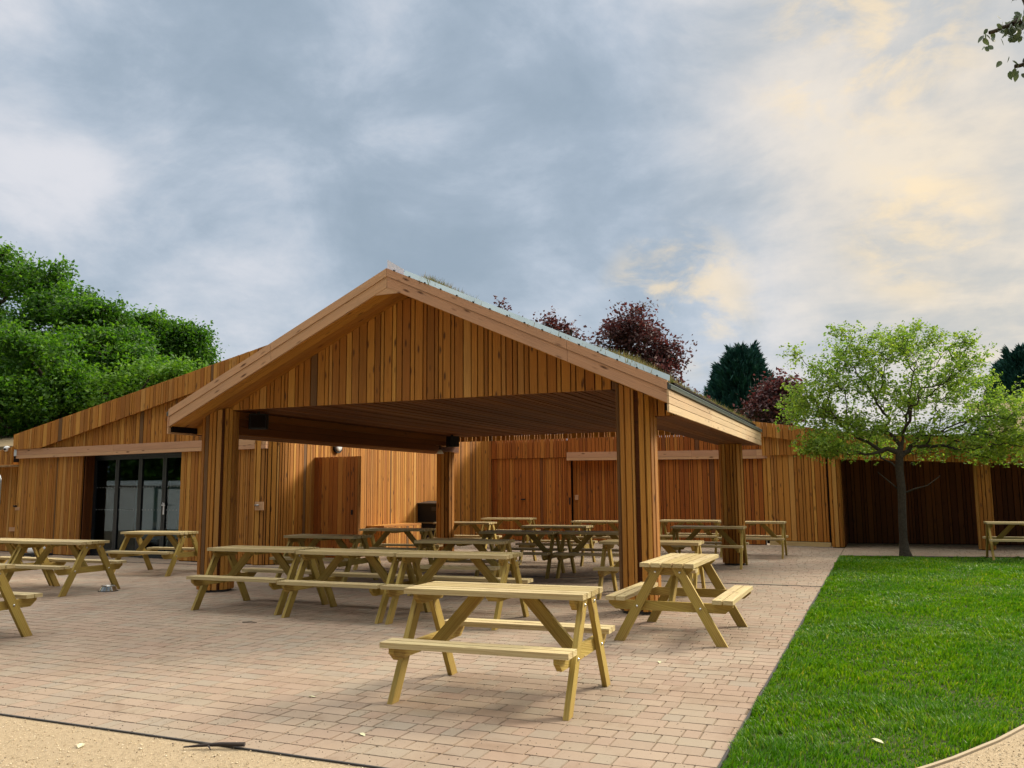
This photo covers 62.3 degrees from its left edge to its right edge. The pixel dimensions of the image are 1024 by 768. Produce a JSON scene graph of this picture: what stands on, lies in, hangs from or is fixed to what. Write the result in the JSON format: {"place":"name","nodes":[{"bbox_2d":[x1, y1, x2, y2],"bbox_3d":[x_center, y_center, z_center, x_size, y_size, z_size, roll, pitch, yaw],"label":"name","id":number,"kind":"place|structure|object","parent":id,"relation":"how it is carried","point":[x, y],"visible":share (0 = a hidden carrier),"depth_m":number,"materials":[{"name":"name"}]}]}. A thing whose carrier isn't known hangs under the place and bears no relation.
{"place":"outdoors","nodes":[
{"label":"outdoors","id":0,"kind":"place"},
{"bbox_2d":[0,434,17,455],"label":"green roof building","id":1,"kind":"structure","parent":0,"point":[6,441],"depth_m":27.02,"materials":[{"name":"white paint"}]},
{"bbox_2d":[23,546,52,556],"bbox_3d":[-10.598,3.728,18.868,0.600,0.375,0.420,-5,-9,33],"label":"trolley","id":2,"kind":"object","parent":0,"point":[30,552],"visible":0.25,"depth_m":18.71,"materials":[{"name":"plastic"}]},
{"bbox_2d":[0,716,365,767],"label":"path","id":3,"kind":"structure","parent":0,"point":[129,754],"depth_m":4.80,"materials":[{"name":"beige gravel"}]},
{"bbox_2d":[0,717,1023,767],"bbox_3d":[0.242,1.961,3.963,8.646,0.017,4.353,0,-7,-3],"label":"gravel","id":4,"kind":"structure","parent":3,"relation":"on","point":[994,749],"depth_m":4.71,"materials":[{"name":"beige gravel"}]},
{"bbox_2d":[2,617,783,767],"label":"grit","id":5,"kind":"object","parent":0,"point":[314,724],"visible":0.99,"depth_m":5.31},
{"bbox_2d":[0,541,1023,767],"bbox_3d":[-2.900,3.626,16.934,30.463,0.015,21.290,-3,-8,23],"label":"paving","id":6,"kind":"structure","parent":0,"point":[155,636],"depth_m":7.00,"materials":[{"name":"brick"}]},
{"bbox_2d":[0,447,19,551],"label":"side building","id":7,"kind":"structure","parent":6,"relation":"on","point":[9,465],"depth_m":21.85,"materials":[{"name":"brown wood"}]},
{"bbox_2d":[0,564,42,636],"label":"picnic table","id":8,"kind":"object","parent":6,"relation":"on","point":[12,604],"visible":1,"depth_m":8.63,"materials":[{"name":"brown wood"}]},
{"bbox_2d":[0,538,60,585],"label":"picnic table","id":9,"kind":"object","parent":6,"relation":"on","point":[11,546],"visible":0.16,"depth_m":13.32,"materials":[{"name":"brown wood"}]},
{"bbox_2d":[5,539,126,596],"bbox_3d":[-6.844,2.754,12.834,1.366,0.751,1.224,-3,-8,21],"label":"picnic table","id":10,"kind":"object","parent":6,"relation":"on","point":[59,568],"visible":0.99,"depth_m":12.77,"materials":[{"name":"brown wood"}]},
{"bbox_2d":[98,585,118,591],"bbox_3d":[-6.077,3.075,12.747,0.284,0.082,0.284,-3,-8,23],"label":"pet bowl","id":11,"kind":"object","parent":6,"relation":"on","point":[108,588],"visible":1,"depth_m":12.66,"materials":[{"name":"silver metal"}]},
{"bbox_2d":[13,345,268,563],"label":"timber building","id":12,"kind":"structure","parent":6,"relation":"on","point":[80,473],"depth_m":20.12,"materials":[{"name":"brown wood"}]},
{"bbox_2d":[89,452,181,558],"bbox_3d":[-8.613,2.782,19.540,3.429,2.400,0.142,-4,-8,29],"label":"glass door","id":13,"kind":"structure","parent":12,"relation":"in","point":[165,456],"depth_m":19.65,"materials":[{"name":"black paint"}]},
{"bbox_2d":[131,480,180,551],"bbox_3d":[-8.015,3.199,20.404,2.780,1.780,0.300,-3,-8,23],"label":"folding screen","id":14,"kind":"object","parent":12,"relation":"in","point":[152,496],"visible":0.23,"depth_m":20.67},
{"bbox_2d":[105,531,197,576],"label":"picnic table","id":15,"kind":"object","parent":6,"relation":"on","point":[179,548],"visible":0.84,"depth_m":15.56,"materials":[{"name":"brown wood"}]},
{"bbox_2d":[165,519,178,550],"bbox_3d":[-7.825,3.579,19.904,0.480,0.901,0.431,-2,-7,15],"label":"chair","id":16,"kind":"object","parent":6,"relation":"on","point":[177,529],"visible":0.13,"depth_m":20.15,"materials":[{"name":"silver metal"}]},
{"bbox_2d":[186,545,328,614],"bbox_3d":[-3.209,2.481,10.877,1.365,0.751,1.224,-3,-8,22],"label":"picnic table","id":17,"kind":"object","parent":6,"relation":"on","point":[203,582],"visible":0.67,"depth_m":10.78,"materials":[{"name":"brown wood"}]},
{"bbox_2d":[269,534,378,581],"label":"picnic table","id":18,"kind":"object","parent":6,"relation":"on","point":[354,540],"visible":0.67,"depth_m":13.75,"materials":[{"name":"brown wood"}]},
{"bbox_2d":[277,548,423,623],"bbox_3d":[-1.887,2.384,10.185,1.366,0.751,1.224,-3,-8,22],"label":"picnic table","id":19,"kind":"object","parent":6,"relation":"on","point":[326,581],"visible":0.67,"depth_m":10.06,"materials":[{"name":"brown wood"}]},
{"bbox_2d":[251,440,491,564],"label":"courtyard wall","id":20,"kind":"structure","parent":6,"relation":"on","point":[397,486],"depth_m":20.33,"materials":[{"name":"wood"}]},
{"bbox_2d":[313,456,360,557],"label":"open gate","id":21,"kind":"structure","parent":20,"relation":"attached to","point":[337,495],"depth_m":17.96,"materials":[{"name":"wood"}]},
{"bbox_2d":[333,446,342,452],"bbox_3d":[-3.918,1.410,19.079,0.105,0.298,0.298,-3,-8,23],"label":"bulkhead lamp","id":22,"kind":"object","parent":20,"relation":"attached to","point":[337,449],"visible":0.49,"depth_m":19.00,"materials":[{"name":"white plastic"}]},
{"bbox_2d":[367,523,420,547],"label":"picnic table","id":23,"kind":"object","parent":6,"relation":"on","point":[398,538],"visible":0.57,"depth_m":20.42,"materials":[{"name":"brown wood"}]},
{"bbox_2d":[350,528,442,569],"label":"picnic table","id":24,"kind":"object","parent":6,"relation":"on","point":[424,532],"visible":0.74,"depth_m":16.14,"materials":[{"name":"brown wood"}]},
{"bbox_2d":[417,501,436,543],"bbox_3d":[-2.031,3.657,22.224,0.860,1.160,0.532,-5,-9,35],"label":"litter bin","id":25,"kind":"object","parent":6,"relation":"on","point":[427,513],"visible":0.39,"depth_m":22.08,"materials":[{"name":"black plastic"}]},
{"bbox_2d":[380,550,532,630],"bbox_3d":[-0.602,2.308,9.660,1.366,0.751,1.224,-3,-8,20],"label":"picnic table","id":26,"kind":"object","parent":6,"relation":"on","point":[395,591],"visible":0.71,"depth_m":9.61,"materials":[{"name":"brown wood"}]},
{"bbox_2d":[166,268,761,614],"bbox_3d":[-0.027,1.049,14.927,7.612,4.560,8.362,-3,-8,23],"label":"picnic shelter","id":27,"kind":"object","parent":6,"relation":"on","point":[387,359],"visible":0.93,"depth_m":12.01,"materials":[{"name":"wood"}]},
{"bbox_2d":[248,412,268,429],"bbox_3d":[-3.932,0.567,13.137,0.300,0.266,0.218,1,-7,-12],"label":"loudspeaker","id":28,"kind":"object","parent":27,"relation":"attached to","point":[258,421],"visible":1,"depth_m":13.04,"materials":[{"name":"black plastic"}]},
{"bbox_2d":[437,445,442,453],"bbox_3d":[-1.577,1.436,18.545,0.150,0.180,0.150,-3,-8,23],"label":"security light","id":29,"kind":"object","parent":27,"relation":"attached to","point":[439,451],"visible":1,"depth_m":18.50,"materials":[{"name":"white paint"}]},
{"bbox_2d":[446,435,458,446],"bbox_3d":[-1.325,1.263,18.807,0.218,0.266,0.300,5,-9,-36],"label":"loudspeaker","id":30,"kind":"object","parent":27,"relation":"attached to","point":[452,441],"visible":1,"depth_m":18.69,"materials":[{"name":"black plastic"}]},
{"bbox_2d":[420,272,752,421],"bbox_3d":[1.840,-0.340,14.252,3.353,1.603,8.394,-3,-8,23],"label":"sedum","id":31,"kind":"object","parent":27,"relation":"on","point":[628,356],"visible":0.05,"depth_m":10.89,"materials":[{"name":"green plant"}]},
{"bbox_2d":[407,538,521,595],"bbox_3d":[-0.685,2.633,12.233,1.366,0.751,1.224,-3,-8,18],"label":"picnic table","id":32,"kind":"object","parent":6,"relation":"on","point":[495,568],"visible":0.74,"depth_m":12.12,"materials":[{"name":"brown wood"}]},
{"bbox_2d":[427,522,501,548],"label":"picnic table","id":33,"kind":"object","parent":6,"relation":"on","point":[488,525],"visible":0.53,"depth_m":19.22,"materials":[{"name":"brown wood"}]},
{"bbox_2d":[132,562,821,586],"bbox_3d":[-4.430,3.592,16.500,19.995,0.031,0.070,-3,-8,23],"label":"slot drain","id":34,"kind":"object","parent":6,"relation":"in","point":[526,576],"visible":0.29,"depth_m":14.43,"materials":[{"name":"metal"}]},
{"bbox_2d":[379,581,614,720],"bbox_3d":[-0.062,1.863,6.158,1.366,0.751,1.224,-3,-8,21],"label":"picnic table","id":35,"kind":"object","parent":6,"relation":"on","point":[571,653],"visible":1,"depth_m":6.04,"materials":[{"name":"brown wood"}]},
{"bbox_2d":[476,518,537,545],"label":"picnic table","id":36,"kind":"object","parent":6,"relation":"on","point":[517,522],"visible":0.54,"depth_m":21.93,"materials":[{"name":"brown wood"}]},
{"bbox_2d":[474,530,567,578],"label":"picnic table","id":37,"kind":"object","parent":6,"relation":"on","point":[545,553],"visible":0.82,"depth_m":14.70,"materials":[{"name":"brown wood"}]},
{"bbox_2d":[515,525,597,565],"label":"picnic table","id":38,"kind":"object","parent":6,"relation":"on","point":[575,538],"visible":0.79,"depth_m":16.98,"materials":[{"name":"brown wood"}]},
{"bbox_2d":[552,531,618,578],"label":"picnic table","id":39,"kind":"object","parent":6,"relation":"on","point":[571,554],"visible":0.52,"depth_m":14.39,"materials":[{"name":"brown wood"}]},
{"bbox_2d":[570,520,618,551],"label":"picnic table","id":40,"kind":"object","parent":6,"relation":"on","point":[594,523],"visible":0.43,"depth_m":19.33,"materials":[{"name":"brown wood"}]},
{"bbox_2d":[492,430,776,544],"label":"wall","id":41,"kind":"structure","parent":6,"relation":"on","point":[557,481],"depth_m":24.19,"materials":[{"name":"brown wood"}]},
{"bbox_2d":[593,539,705,599],"bbox_3d":[1.929,2.542,11.661,1.366,0.751,1.224,-3,-8,20],"label":"picnic table","id":42,"kind":"object","parent":6,"relation":"on","point":[613,569],"visible":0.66,"depth_m":11.60,"materials":[{"name":"brown wood"}]},
{"bbox_2d":[605,553,752,647],"bbox_3d":[1.749,2.167,8.682,1.224,0.751,1.366,-4,-8,23],"label":"picnic table","id":43,"kind":"object","parent":6,"relation":"on","point":[677,567],"visible":1,"depth_m":8.22,"materials":[{"name":"brown wood"}]},
{"bbox_2d":[659,519,720,553],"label":"picnic table","id":44,"kind":"object","parent":6,"relation":"on","point":[666,536],"visible":0.65,"depth_m":19.40,"materials":[{"name":"brown wood"}]},
{"bbox_2d":[670,525,748,569],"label":"picnic table","id":45,"kind":"object","parent":6,"relation":"on","point":[741,547],"visible":0.83,"depth_m":16.07,"materials":[{"name":"brown wood"}]},
{"bbox_2d":[718,521,787,558],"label":"picnic table","id":46,"kind":"object","parent":6,"relation":"on","point":[780,539],"visible":0.71,"depth_m":18.28,"materials":[{"name":"brown wood"}]},
{"bbox_2d":[752,402,1023,549],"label":"building","id":47,"kind":"structure","parent":6,"relation":"on","point":[839,504],"depth_m":21.81,"materials":[{"name":"brown wood"}]},
{"bbox_2d":[0,0,1023,436],"label":"sky","id":48,"kind":"structure","parent":0,"point":[773,173],"materials":[{"name":"grey"}]},
{"bbox_2d":[714,555,1023,767],"bbox_3d":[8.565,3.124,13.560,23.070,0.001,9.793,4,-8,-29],"label":"lawn","id":49,"kind":"structure","parent":0,"point":[916,738],"depth_m":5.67,"materials":[{"name":"plant"}]},
{"bbox_2d":[763,317,1023,556],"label":"young tree","id":50,"kind":"object","parent":49,"relation":"on","point":[821,445],"visible":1,"depth_m":18.21,"materials":[{"name":"green plant"}]},
{"bbox_2d":[978,0,1023,81],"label":"overhanging tree","id":51,"kind":"object","parent":49,"relation":"on","point":[1012,27],"visible":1,"depth_m":8.99,"materials":[{"name":"green plant"}]},
{"bbox_2d":[982,521,1023,559],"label":"picnic table","id":52,"kind":"object","parent":49,"relation":"on","point":[991,540],"visible":0.96,"depth_m":17.21,"materials":[{"name":"brown wood"}]},
{"bbox_2d":[934,729,1023,767],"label":"side path","id":53,"kind":"structure","parent":0,"point":[992,755],"depth_m":4.60,"materials":[{"name":"beige gravel"}]},
{"label":"ground","id":54,"kind":"structure","parent":0,"visible":0},
{"bbox_2d":[0,236,104,424],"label":"oak tree","id":55,"kind":"object","parent":54,"relation":"on","point":[34,286],"visible":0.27,"depth_m":37.02,"materials":[{"name":"green plant"}]},
{"bbox_2d":[0,314,110,438],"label":"broadleaf tree","id":56,"kind":"object","parent":54,"relation":"on","point":[25,364],"visible":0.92,"depth_m":29.50,"materials":[{"name":"green plant"}]},
{"bbox_2d":[17,289,179,423],"bbox_3d":[-16.676,0.928,34.260,6.618,10.059,4.954,1,-7,-11],"label":"oak tree","id":57,"kind":"object","parent":54,"relation":"on","point":[114,333],"visible":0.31,"depth_m":34.48,"materials":[{"name":"green plant"}]},
{"bbox_2d":[69,351,215,412],"bbox_3d":[-12.853,2.104,30.043,5.370,6.609,3.508,0,-7,-3],"label":"broadleaf tree","id":58,"kind":"object","parent":54,"relation":"on","point":[126,382],"visible":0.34,"depth_m":29.53,"materials":[{"name":"green plant"}]},
{"bbox_2d":[124,303,224,369],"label":"oak tree","id":59,"kind":"object","parent":54,"relation":"on","point":[189,336],"visible":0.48,"depth_m":41.87,"materials":[{"name":"green plant"}]},
{"bbox_2d":[0,713,386,767],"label":"steel edging","id":60,"kind":"object","parent":54,"relation":"on","point":[201,742],"visible":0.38,"depth_m":5.00,"materials":[{"name":"black metal"}]},
{"bbox_2d":[183,742,245,749],"bbox_3d":[-1.703,2.064,4.834,0.351,0.029,0.079,0,-7,-5],"label":"twig","id":61,"kind":"object","parent":60,"relation":"on","point":[230,744],"visible":1,"depth_m":4.85,"materials":[{"name":"brown wood"}]},
{"bbox_2d":[493,295,590,343],"bbox_3d":[1.224,1.035,34.167,4.941,9.554,2.274,-1,-7,7],"label":"copper maple","id":62,"kind":"object","parent":54,"relation":"on","point":[550,322],"visible":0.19,"depth_m":34.37,"materials":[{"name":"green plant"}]},
{"bbox_2d":[589,297,710,399],"bbox_3d":[5.731,1.105,35.901,5.064,9.785,4.144,-3,-8,23],"label":"copper maple","id":63,"kind":"object","parent":54,"relation":"on","point":[627,333],"visible":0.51,"depth_m":35.97,"materials":[{"name":"purple plant"}]},
{"bbox_2d":[701,340,791,424],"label":"cypress tree","id":64,"kind":"object","parent":54,"relation":"on","point":[732,376],"visible":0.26,"depth_m":45.48,"materials":[{"name":"green plant"}]},
{"bbox_2d":[733,365,812,425],"bbox_3d":[10.537,2.442,33.992,3.136,6.587,3.243,-3,-8,23],"label":"copper maple","id":65,"kind":"object","parent":54,"relation":"on","point":[768,396],"visible":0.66,"depth_m":33.68,"materials":[{"name":"purple plant"}]},
{"bbox_2d":[717,555,1022,767],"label":"lawn edging","id":66,"kind":"object","parent":54,"relation":"on","point":[725,756],"visible":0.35,"depth_m":6.46,"materials":[{"name":"metal"}]},
{"bbox_2d":[918,724,1023,767],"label":"timber edging","id":67,"kind":"object","parent":54,"relation":"on","point":[979,747],"visible":0.48,"depth_m":4.71,"materials":[{"name":"beige wood"}]},
{"bbox_2d":[974,343,1023,434],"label":"cypress tree","id":68,"kind":"object","parent":54,"relation":"on","point":[1010,365],"visible":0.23,"depth_m":47.99,"materials":[{"name":"green plant"}]}
]}

